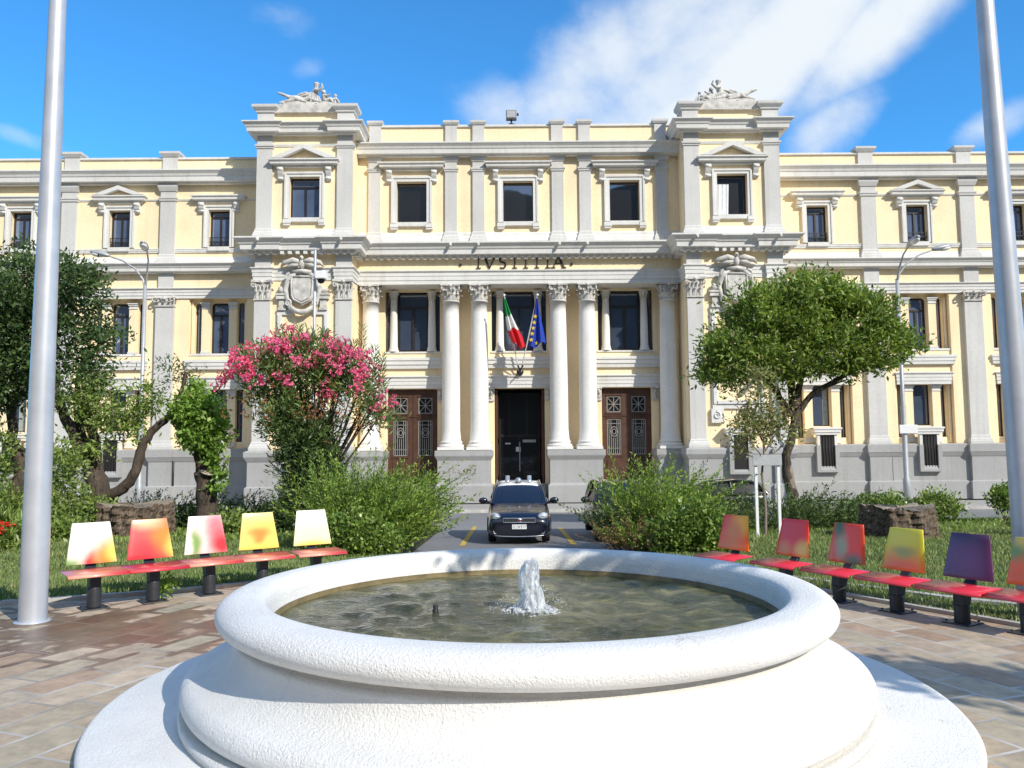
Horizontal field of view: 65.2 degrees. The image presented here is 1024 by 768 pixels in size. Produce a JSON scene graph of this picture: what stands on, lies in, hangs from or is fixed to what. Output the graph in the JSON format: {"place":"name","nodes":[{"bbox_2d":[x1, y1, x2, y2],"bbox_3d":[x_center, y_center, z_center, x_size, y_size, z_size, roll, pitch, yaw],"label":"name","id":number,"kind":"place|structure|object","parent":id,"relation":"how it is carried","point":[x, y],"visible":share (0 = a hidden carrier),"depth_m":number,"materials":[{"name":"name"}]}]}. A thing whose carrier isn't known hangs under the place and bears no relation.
{"place":"outdoors","nodes":[
{"label":"outdoors","id":0,"kind":"place"},
{"bbox_2d":[0,525,436,600],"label":"lawn","id":1,"kind":"structure","parent":0,"point":[420,542],"depth_m":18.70,"materials":[{"name":"plant"}]},
{"bbox_2d":[0,503,22,551],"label":"canna plant","id":2,"kind":"object","parent":1,"relation":"on","point":[10,530],"visible":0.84,"depth_m":17.77,"materials":[{"name":"green plant"}]},
{"bbox_2d":[0,475,22,524],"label":"leafy shrub","id":3,"kind":"object","parent":1,"relation":"on","point":[11,499],"visible":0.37,"depth_m":21.45,"materials":[{"name":"green plant"}]},
{"bbox_2d":[0,319,59,517],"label":"pruned tree","id":4,"kind":"object","parent":1,"relation":"on","point":[16,450],"visible":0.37,"depth_m":23.53,"materials":[{"name":"green plant"}]},
{"bbox_2d":[50,511,88,541],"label":"leafy shrub","id":5,"kind":"object","parent":1,"relation":"on","point":[61,527],"visible":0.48,"depth_m":20.02,"materials":[{"name":"green plant"}]},
{"bbox_2d":[22,438,118,522],"bbox_3d":[-11.623,2.865,21.200,2.629,2.992,1.953,0,-5,0],"label":"leafy shrub","id":6,"kind":"object","parent":1,"relation":"on","point":[81,508],"visible":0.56,"depth_m":21.06,"materials":[{"name":"green plant"}]},
{"bbox_2d":[0,231,206,521],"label":"pruned tree","id":7,"kind":"object","parent":1,"relation":"on","point":[16,305],"visible":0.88,"depth_m":22.63,"materials":[{"name":"green plant"}]},
{"bbox_2d":[0,580,255,605],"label":"kerb","id":8,"kind":"structure","parent":1,"relation":"on","point":[120,594],"depth_m":9.74,"materials":[{"name":"stone"}]},
{"bbox_2d":[95,498,176,536],"bbox_3d":[-10.158,3.611,21.430,2.125,1.028,2.137,0,-5,0],"label":"stone planter","id":9,"kind":"object","parent":1,"relation":"on","point":[120,516],"visible":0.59,"depth_m":20.74,"materials":[{"name":"brown stone"}]},
{"bbox_2d":[13,525,294,541],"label":"ground cover","id":10,"kind":"object","parent":1,"relation":"on","point":[180,533],"visible":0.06,"depth_m":19.99,"materials":[{"name":"green plant"}]},
{"bbox_2d":[118,487,235,526],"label":"juniper bush","id":11,"kind":"object","parent":1,"relation":"on","point":[176,512],"visible":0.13,"depth_m":24.08,"materials":[{"name":"green plant"}]},
{"bbox_2d":[159,377,238,515],"bbox_3d":[-8.901,2.119,22.742,2.030,4.692,1.908,3,-6,-36],"label":"ivy tree","id":12,"kind":"object","parent":1,"relation":"on","point":[199,425],"visible":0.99,"depth_m":22.50,"materials":[{"name":"green plant"}]},
{"bbox_2d":[170,488,278,527],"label":"juniper bush","id":13,"kind":"object","parent":1,"relation":"on","point":[229,504],"visible":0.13,"depth_m":23.62,"materials":[{"name":"green plant"}]},
{"bbox_2d":[207,506,280,534],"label":"leafy shrub","id":14,"kind":"object","parent":1,"relation":"on","point":[231,521],"visible":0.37,"depth_m":20.94,"materials":[{"name":"green plant"}]},
{"bbox_2d":[234,482,284,525],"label":"juniper bush","id":15,"kind":"object","parent":1,"relation":"on","point":[253,505],"visible":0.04,"depth_m":23.07,"materials":[{"name":"green plant"}]},
{"bbox_2d":[210,321,415,533],"bbox_3d":[-5.441,1.349,21.975,5.542,6.269,3.298,0,-5,0],"label":"oleander","id":16,"kind":"object","parent":1,"relation":"on","point":[296,422],"visible":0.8,"depth_m":21.60,"materials":[{"name":"pink plant"}]},
{"bbox_2d":[305,497,417,557],"bbox_3d":[-3.005,2.988,15.967,2.304,1.488,1.649,0,-5,0],"label":"round bush","id":17,"kind":"object","parent":1,"relation":"on","point":[365,537],"visible":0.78,"depth_m":15.62,"materials":[{"name":"green plant"}]},
{"bbox_2d":[268,440,480,547],"bbox_3d":[-3.011,2.441,17.649,4.687,2.447,4.901,0,-5,0],"label":"feathery bush","id":18,"kind":"object","parent":1,"relation":"on","point":[416,511],"visible":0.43,"depth_m":17.16,"materials":[{"name":"green plant"}]},
{"bbox_2d":[22,500,994,512],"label":"pavement","id":19,"kind":"structure","parent":0,"point":[475,506],"depth_m":40.24,"materials":[{"name":"stone"}]},
{"bbox_2d":[90,241,148,502],"bbox_3d":[-18.020,-0.270,37.343,4.048,12.369,1.563,-3,-5,30],"label":"street lamp","id":20,"kind":"object","parent":19,"relation":"on","point":[144,246],"visible":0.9,"depth_m":37.78,"materials":[{"name":"metal"}]},
{"bbox_2d":[0,100,1023,505],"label":"courthouse","id":21,"kind":"structure","parent":19,"relation":"on","point":[622,250],"depth_m":44.75,"materials":[{"name":"yellow paint"}]},
{"bbox_2d":[0,196,38,251],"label":"window","id":22,"kind":"structure","parent":21,"relation":"in","point":[26,223],"depth_m":45.36,"materials":[{"name":"white glass"}]},
{"bbox_2d":[98,432,127,477],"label":"basement window","id":23,"kind":"structure","parent":21,"relation":"in","point":[113,468],"depth_m":44.06,"materials":[{"name":"stone"}]},
{"bbox_2d":[90,185,147,250],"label":"window","id":24,"kind":"structure","parent":21,"relation":"in","point":[123,223],"depth_m":45.34,"materials":[{"name":"white stone"}]},
{"bbox_2d":[112,303,128,353],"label":"window","id":25,"kind":"structure","parent":21,"relation":"in","point":[124,319],"depth_m":45.62,"materials":[{"name":"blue glass"}]},
{"bbox_2d":[196,303,201,353],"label":"window","id":26,"kind":"structure","parent":21,"relation":"in","point":[199,311],"depth_m":45.59,"materials":[{"name":"grey glass"}]},
{"bbox_2d":[190,194,246,250],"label":"window","id":27,"kind":"structure","parent":21,"relation":"in","point":[222,223],"depth_m":45.35,"materials":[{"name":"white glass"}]},
{"bbox_2d":[211,303,228,353],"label":"window","id":28,"kind":"structure","parent":21,"relation":"in","point":[220,318],"depth_m":45.59,"materials":[{"name":"blue glass"}]},
{"bbox_2d":[236,390,242,441],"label":"window","id":29,"kind":"structure","parent":21,"relation":"in","point":[239,406],"depth_m":45.19,"materials":[{"name":"black glass"}]},
{"bbox_2d":[267,144,339,225],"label":"window","id":30,"kind":"structure","parent":21,"relation":"in","point":[307,195],"depth_m":43.40,"materials":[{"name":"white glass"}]},
{"bbox_2d":[277,82,339,104],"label":"roof sculpture","id":31,"kind":"object","parent":21,"relation":"on","point":[305,98],"visible":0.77,"depth_m":44.24,"materials":[{"name":"stone"}]},
{"bbox_2d":[386,293,390,351],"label":"window","id":32,"kind":"structure","parent":21,"relation":"in","point":[388,302],"depth_m":46.10,"materials":[{"name":"black glass"}]},
{"bbox_2d":[388,390,412,483],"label":"door","id":33,"kind":"structure","parent":21,"relation":"in","point":[402,432],"depth_m":45.49,"materials":[{"name":"brown wood"}]},
{"bbox_2d":[377,161,444,229],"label":"window","id":34,"kind":"structure","parent":21,"relation":"in","point":[414,200],"depth_m":44.89,"materials":[{"name":"white stone"}]},
{"bbox_2d":[389,291,436,351],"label":"window","id":35,"kind":"structure","parent":21,"relation":"in","point":[414,330],"depth_m":46.04,"materials":[{"name":"grey glass"}]},
{"bbox_2d":[413,390,436,483],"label":"door","id":36,"kind":"structure","parent":21,"relation":"in","point":[425,401],"depth_m":45.51,"materials":[{"name":"brown wood"}]},
{"bbox_2d":[435,293,439,351],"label":"window","id":37,"kind":"structure","parent":21,"relation":"in","point":[437,301],"depth_m":46.12,"materials":[{"name":"black glass"}]},
{"bbox_2d":[492,292,495,350],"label":"window","id":38,"kind":"structure","parent":21,"relation":"in","point":[493,293],"depth_m":46.11,"materials":[{"name":"black glass"}]},
{"bbox_2d":[495,390,498,480],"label":"door","id":39,"kind":"structure","parent":21,"relation":"in","point":[496,392],"depth_m":45.29,"materials":[{"name":"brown wood"}]},
{"bbox_2d":[484,160,551,228],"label":"window","id":40,"kind":"structure","parent":21,"relation":"in","point":[518,203],"depth_m":44.89,"materials":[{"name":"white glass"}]},
{"bbox_2d":[514,365,523,377],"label":"flag holder","id":41,"kind":"object","parent":21,"relation":"attached to","point":[519,372],"visible":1,"depth_m":45.05,"materials":[{"name":"metal"}]},
{"bbox_2d":[503,294,525,370],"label":"flag","id":42,"kind":"object","parent":41,"relation":"attached to","point":[515,335],"visible":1,"depth_m":43.14,"materials":[{"name":"multicoloured fabric"}]},
{"bbox_2d":[521,294,546,370],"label":"flag","id":43,"kind":"object","parent":41,"relation":"attached to","point":[537,336],"visible":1,"depth_m":43.14,"materials":[{"name":"blue fabric"}]},
{"bbox_2d":[495,290,542,350],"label":"window","id":44,"kind":"structure","parent":21,"relation":"in","point":[521,305],"depth_m":46.06,"materials":[{"name":"black glass"}]},
{"bbox_2d":[499,392,540,481],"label":"inner door","id":45,"kind":"structure","parent":21,"relation":"in","point":[519,413],"depth_m":46.85,"materials":[{"name":"black glass"}]},
{"bbox_2d":[540,390,544,483],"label":"door","id":46,"kind":"structure","parent":21,"relation":"in","point":[542,391],"depth_m":45.32,"materials":[{"name":"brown wood"}]},
{"bbox_2d":[597,291,601,349],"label":"window","id":47,"kind":"structure","parent":21,"relation":"in","point":[599,295],"depth_m":46.11,"materials":[{"name":"black glass"}]},
{"bbox_2d":[601,388,626,478],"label":"door","id":48,"kind":"structure","parent":21,"relation":"in","point":[613,399],"depth_m":45.49,"materials":[{"name":"brown wood"}]},
{"bbox_2d":[591,160,658,228],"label":"window","id":49,"kind":"structure","parent":21,"relation":"in","point":[622,200],"depth_m":44.88,"materials":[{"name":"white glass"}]},
{"bbox_2d":[600,289,649,349],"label":"window","id":50,"kind":"structure","parent":21,"relation":"in","point":[624,320],"depth_m":46.04,"materials":[{"name":"grey glass"}]},
{"bbox_2d":[626,388,651,481],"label":"door","id":51,"kind":"structure","parent":21,"relation":"in","point":[638,401],"depth_m":45.52,"materials":[{"name":"brown wood"}]},
{"bbox_2d":[695,79,756,100],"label":"roof sculpture","id":52,"kind":"object","parent":21,"relation":"on","point":[721,94],"visible":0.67,"depth_m":44.24,"materials":[{"name":"stone"}]},
{"bbox_2d":[696,140,768,222],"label":"window","id":53,"kind":"structure","parent":21,"relation":"in","point":[728,192],"depth_m":43.40,"materials":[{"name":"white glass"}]},
{"bbox_2d":[722,427,755,473],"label":"basement window","id":54,"kind":"structure","parent":21,"relation":"in","point":[742,466],"depth_m":41.86,"materials":[{"name":"stone"}]},
{"bbox_2d":[789,190,845,245],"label":"window","id":55,"kind":"structure","parent":21,"relation":"in","point":[813,218],"depth_m":45.36,"materials":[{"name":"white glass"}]},
{"bbox_2d":[812,386,828,425],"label":"window","id":56,"kind":"structure","parent":21,"relation":"in","point":[820,401],"depth_m":45.21,"materials":[{"name":"blue glass"}]},
{"bbox_2d":[809,427,841,471],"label":"basement window","id":57,"kind":"structure","parent":21,"relation":"in","point":[827,447],"depth_m":44.05,"materials":[{"name":"stone"}]},
{"bbox_2d":[888,179,945,245],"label":"window","id":58,"kind":"structure","parent":21,"relation":"in","point":[912,218],"depth_m":45.34,"materials":[{"name":"white stone"}]},
{"bbox_2d":[908,297,925,347],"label":"window","id":59,"kind":"structure","parent":21,"relation":"in","point":[916,311],"depth_m":45.63,"materials":[{"name":"blue glass"}]},
{"bbox_2d":[913,385,929,424],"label":"window","id":60,"kind":"structure","parent":21,"relation":"in","point":[920,392],"depth_m":45.23,"materials":[{"name":"grey glass"}]},
{"bbox_2d":[912,426,944,471],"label":"basement window","id":61,"kind":"structure","parent":21,"relation":"in","point":[930,455],"depth_m":44.05,"materials":[{"name":"stone"}]},
{"bbox_2d":[986,188,1023,244],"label":"window","id":62,"kind":"structure","parent":21,"relation":"in","point":[1016,192],"depth_m":45.52,"materials":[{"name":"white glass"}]},
{"bbox_2d":[895,235,951,503],"bbox_3d":[19.570,-0.597,36.712,3.008,12.369,2.395,0,-5,0],"label":"street lamp","id":63,"kind":"object","parent":19,"relation":"on","point":[904,428],"visible":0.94,"depth_m":37.40,"materials":[{"name":"metal"}]},
{"bbox_2d":[0,587,1023,767],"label":"plaza","id":64,"kind":"structure","parent":0,"point":[69,671],"depth_m":6.73,"materials":[{"name":"stone"}]},
{"bbox_2d":[13,0,66,624],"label":"tall mast","id":65,"kind":"object","parent":64,"relation":"on","point":[34,560],"visible":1,"depth_m":8.48,"materials":[{"name":"grey metal"}]},
{"bbox_2d":[60,521,129,611],"bbox_3d":[-4.714,2.059,9.052,0.659,0.945,0.520,4,-6,-41],"label":"plaza seat","id":66,"kind":"object","parent":64,"relation":"on","point":[91,544],"visible":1,"depth_m":9.12,"materials":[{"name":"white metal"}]},
{"bbox_2d":[121,518,189,603],"bbox_3d":[-4.224,2.088,9.451,0.659,0.945,0.520,4,-6,-40],"label":"plaza seat","id":67,"kind":"object","parent":64,"relation":"on","point":[149,540],"visible":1,"depth_m":9.53,"materials":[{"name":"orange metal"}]},
{"bbox_2d":[160,570,179,598],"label":"weed","id":68,"kind":"object","parent":64,"relation":"on","point":[171,582],"visible":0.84,"depth_m":9.61,"materials":[{"name":"green plant"}]},
{"bbox_2d":[180,515,243,596],"bbox_3d":[-3.734,2.121,9.899,0.659,0.945,0.520,3,-6,-39],"label":"plaza seat","id":69,"kind":"object","parent":64,"relation":"on","point":[205,536],"visible":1,"depth_m":9.98,"materials":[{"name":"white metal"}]},
{"bbox_2d":[234,512,294,579],"bbox_3d":[-3.204,2.150,10.307,0.659,0.945,0.520,3,-6,-37],"label":"plaza seat","id":70,"kind":"object","parent":64,"relation":"on","point":[258,533],"visible":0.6,"depth_m":10.41,"materials":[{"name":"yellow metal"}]},
{"bbox_2d":[289,509,347,565],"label":"plaza seat","id":71,"kind":"object","parent":64,"relation":"on","point":[311,529],"visible":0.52,"depth_m":10.83,"materials":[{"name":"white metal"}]},
{"bbox_2d":[74,548,986,767],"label":"fountain","id":72,"kind":"object","parent":64,"relation":"on","point":[788,683],"visible":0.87,"depth_m":4.05,"materials":[{"name":"white stone"}]},
{"bbox_2d":[280,573,773,642],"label":"water","id":73,"kind":"structure","parent":72,"relation":"in","point":[605,608],"depth_m":5.78,"materials":[{"name":"liquid"}]},
{"bbox_2d":[489,558,570,616],"bbox_3d":[0.135,1.494,5.784,0.602,0.456,0.625,0,-5,0],"label":"water jet","id":74,"kind":"object","parent":73,"relation":"on","point":[532,599],"visible":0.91,"depth_m":5.73},
{"bbox_2d":[693,514,752,561],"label":"plaza seat","id":75,"kind":"object","parent":64,"relation":"on","point":[734,535],"visible":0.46,"depth_m":10.50,"materials":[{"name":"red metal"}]},
{"bbox_2d":[749,518,813,575],"bbox_3d":[3.322,2.098,9.771,0.502,0.866,0.671,2,-5,-31],"label":"plaza seat","id":76,"kind":"object","parent":64,"relation":"on","point":[793,541],"visible":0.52,"depth_m":9.82,"materials":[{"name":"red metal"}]},
{"bbox_2d":[799,522,870,603],"bbox_3d":[3.721,2.045,9.153,0.502,0.866,0.671,2,-5,-29],"label":"plaza seat","id":77,"kind":"object","parent":64,"relation":"on","point":[847,545],"visible":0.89,"depth_m":9.16,"materials":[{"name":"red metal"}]},
{"bbox_2d":[852,527,931,614],"bbox_3d":[4.091,1.993,8.555,0.502,0.866,0.671,2,-5,-29],"label":"plaza seat","id":78,"kind":"object","parent":64,"relation":"on","point":[904,552],"visible":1,"depth_m":8.57,"materials":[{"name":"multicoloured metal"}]},
{"bbox_2d":[913,532,1001,626],"bbox_3d":[4.461,1.943,7.977,0.502,0.866,0.671,2,-5,-31],"label":"plaza seat","id":79,"kind":"object","parent":64,"relation":"on","point":[969,558],"visible":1,"depth_m":8.00,"materials":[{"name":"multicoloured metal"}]},
{"bbox_2d":[975,0,1023,620],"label":"tall mast","id":80,"kind":"object","parent":64,"relation":"on","point":[1010,323],"visible":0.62,"depth_m":8.30,"materials":[{"name":"grey metal"}]},
{"bbox_2d":[981,537,1023,635],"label":"plaza seat","id":81,"kind":"object","parent":64,"relation":"on","point":[1016,572],"visible":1,"depth_m":7.68,"materials":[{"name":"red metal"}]},
{"bbox_2d":[0,0,1023,158],"label":"sky","id":82,"kind":"structure","parent":0,"point":[143,78],"materials":[{"name":"blue"}]},
{"bbox_2d":[413,529,632,552],"bbox_3d":[1.450,4.110,19.278,7.500,0.667,13.100,0,-5,0],"label":"parking bay","id":83,"kind":"object","parent":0,"point":[450,540],"visible":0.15,"depth_m":21.17,"materials":[{"name":"grey asphalt"}]},
{"bbox_2d":[479,475,558,541],"bbox_3d":[0.185,3.409,22.363,2.190,1.671,4.083,0,-5,0],"label":"police car","id":84,"kind":"object","parent":83,"relation":"on","point":[518,507],"visible":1,"depth_m":20.94,"materials":[{"name":"blue paint"}]},
{"bbox_2d":[581,479,638,539],"bbox_3d":[2.996,3.487,22.622,2.190,1.533,4.081,0,-5,0],"label":"parked car","id":85,"kind":"object","parent":83,"relation":"on","point":[590,496],"visible":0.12,"depth_m":22.53,"materials":[{"name":"paint"}]},
{"bbox_2d":[81,509,1009,529],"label":"street","id":86,"kind":"structure","parent":0,"point":[566,520],"depth_m":30.92,"materials":[{"name":"grey asphalt"}]},
{"bbox_2d":[312,250,327,402],"bbox_3d":[-8.537,-0.221,35.182,0.670,11.650,0.638,0,-5,0],"label":"camera pole","id":87,"kind":"object","parent":86,"relation":"on","point":[320,277],"visible":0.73,"depth_m":35.59,"materials":[{"name":"grey metal"}]},
{"bbox_2d":[72,506,994,515],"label":"kerb","id":88,"kind":"structure","parent":86,"relation":"on","point":[580,510],"depth_m":36.35,"materials":[{"name":"stone"}]},
{"bbox_2d":[695,478,768,515],"bbox_3d":[7.091,4.216,29.024,4.081,1.533,2.190,0,-5,0],"label":"parked car","id":89,"kind":"object","parent":86,"relation":"on","point":[743,489],"visible":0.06,"depth_m":28.37,"materials":[{"name":"paint"}]},
{"bbox_2d":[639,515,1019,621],"bbox_3d":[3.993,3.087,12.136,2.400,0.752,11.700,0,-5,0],"label":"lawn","id":90,"kind":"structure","parent":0,"point":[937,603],"depth_m":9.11,"materials":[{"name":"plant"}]},
{"bbox_2d":[577,496,695,551],"bbox_3d":[3.040,2.945,16.823,3.278,1.177,2.549,1,-5,-21],"label":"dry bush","id":91,"kind":"object","parent":90,"relation":"on","point":[638,537],"visible":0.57,"depth_m":16.68,"materials":[{"name":"green plant"}]},
{"bbox_2d":[557,446,771,545],"bbox_3d":[3.462,2.537,18.152,4.890,2.268,4.016,0,-5,0],"label":"feathery bush","id":92,"kind":"object","parent":90,"relation":"on","point":[641,495],"visible":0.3,"depth_m":17.79,"materials":[{"name":"green plant"}]},
{"bbox_2d":[641,492,751,555],"bbox_3d":[3.722,2.902,16.046,2.071,1.487,1.831,-4,-6,37],"label":"round bush","id":93,"kind":"object","parent":90,"relation":"on","point":[693,525],"visible":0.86,"depth_m":15.73,"materials":[{"name":"green plant"}]},
{"bbox_2d":[793,575,1016,606],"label":"kerb","id":94,"kind":"structure","parent":90,"relation":"on","point":[979,600],"depth_m":9.22,"materials":[{"name":"stone"}]},
{"bbox_2d":[749,532,1016,613],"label":"lawn","id":95,"kind":"structure","parent":0,"point":[915,572],"depth_m":14.85,"materials":[{"name":"plant"}]},
{"bbox_2d":[710,497,771,527],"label":"juniper bush","id":96,"kind":"object","parent":95,"relation":"on","point":[751,517],"visible":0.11,"depth_m":21.53,"materials":[{"name":"green plant"}]},
{"bbox_2d":[715,354,812,535],"bbox_3d":[6.323,1.535,20.098,2.490,4.633,1.840,0,-5,0],"label":"sapling","id":97,"kind":"object","parent":95,"relation":"on","point":[760,426],"visible":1,"depth_m":20.11,"materials":[{"name":"green plant"}]},
{"bbox_2d":[752,455,781,534],"bbox_3d":[6.371,2.799,19.920,0.720,2.070,0.111,0,-5,0],"label":"sign","id":98,"kind":"object","parent":95,"relation":"on","point":[767,460],"visible":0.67,"depth_m":19.93,"materials":[{"name":"white metal"}]},
{"bbox_2d":[727,477,856,529],"bbox_3d":[7.899,3.329,22.524,4.043,1.578,3.393,3,-6,-40],"label":"juniper bush","id":99,"kind":"object","parent":95,"relation":"on","point":[815,519],"visible":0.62,"depth_m":21.82,"materials":[{"name":"green plant"}]},
{"bbox_2d":[678,260,936,502],"bbox_3d":[9.483,0.233,25.586,7.883,8.497,4.399,0,-5,0],"label":"broadleaf tree","id":100,"kind":"object","parent":95,"relation":"on","point":[777,324],"visible":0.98,"depth_m":25.06,"materials":[{"name":"green plant"}]},
{"bbox_2d":[782,483,894,527],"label":"juniper bush","id":101,"kind":"object","parent":95,"relation":"on","point":[850,506],"visible":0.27,"depth_m":22.32,"materials":[{"name":"green plant"}]},
{"bbox_2d":[846,487,911,513],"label":"leafy shrub","id":102,"kind":"object","parent":95,"relation":"on","point":[896,499],"visible":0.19,"depth_m":24.29,"materials":[{"name":"green plant"}]},
{"bbox_2d":[749,517,1010,532],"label":"ground cover","id":103,"kind":"object","parent":95,"relation":"on","point":[962,523],"visible":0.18,"depth_m":22.43,"materials":[{"name":"green plant"}]},
{"bbox_2d":[857,503,940,540],"bbox_3d":[9.479,3.337,19.521,1.846,0.867,1.803,0,-5,0],"label":"stone planter","id":104,"kind":"object","parent":95,"relation":"on","point":[880,520],"visible":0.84,"depth_m":18.99,"materials":[{"name":"brown stone"}]},
{"bbox_2d":[818,587,1019,627],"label":"kerb","id":105,"kind":"structure","parent":95,"relation":"on","point":[942,611],"depth_m":8.49,"materials":[{"name":"stone"}]},
{"bbox_2d":[906,483,975,520],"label":"leafy shrub","id":106,"kind":"object","parent":95,"relation":"on","point":[945,504],"visible":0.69,"depth_m":24.23,"materials":[{"name":"green plant"}]},
{"bbox_2d":[980,479,1009,520],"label":"leafy shrub","id":107,"kind":"object","parent":95,"relation":"on","point":[998,494],"visible":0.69,"depth_m":23.69,"materials":[{"name":"green plant"}]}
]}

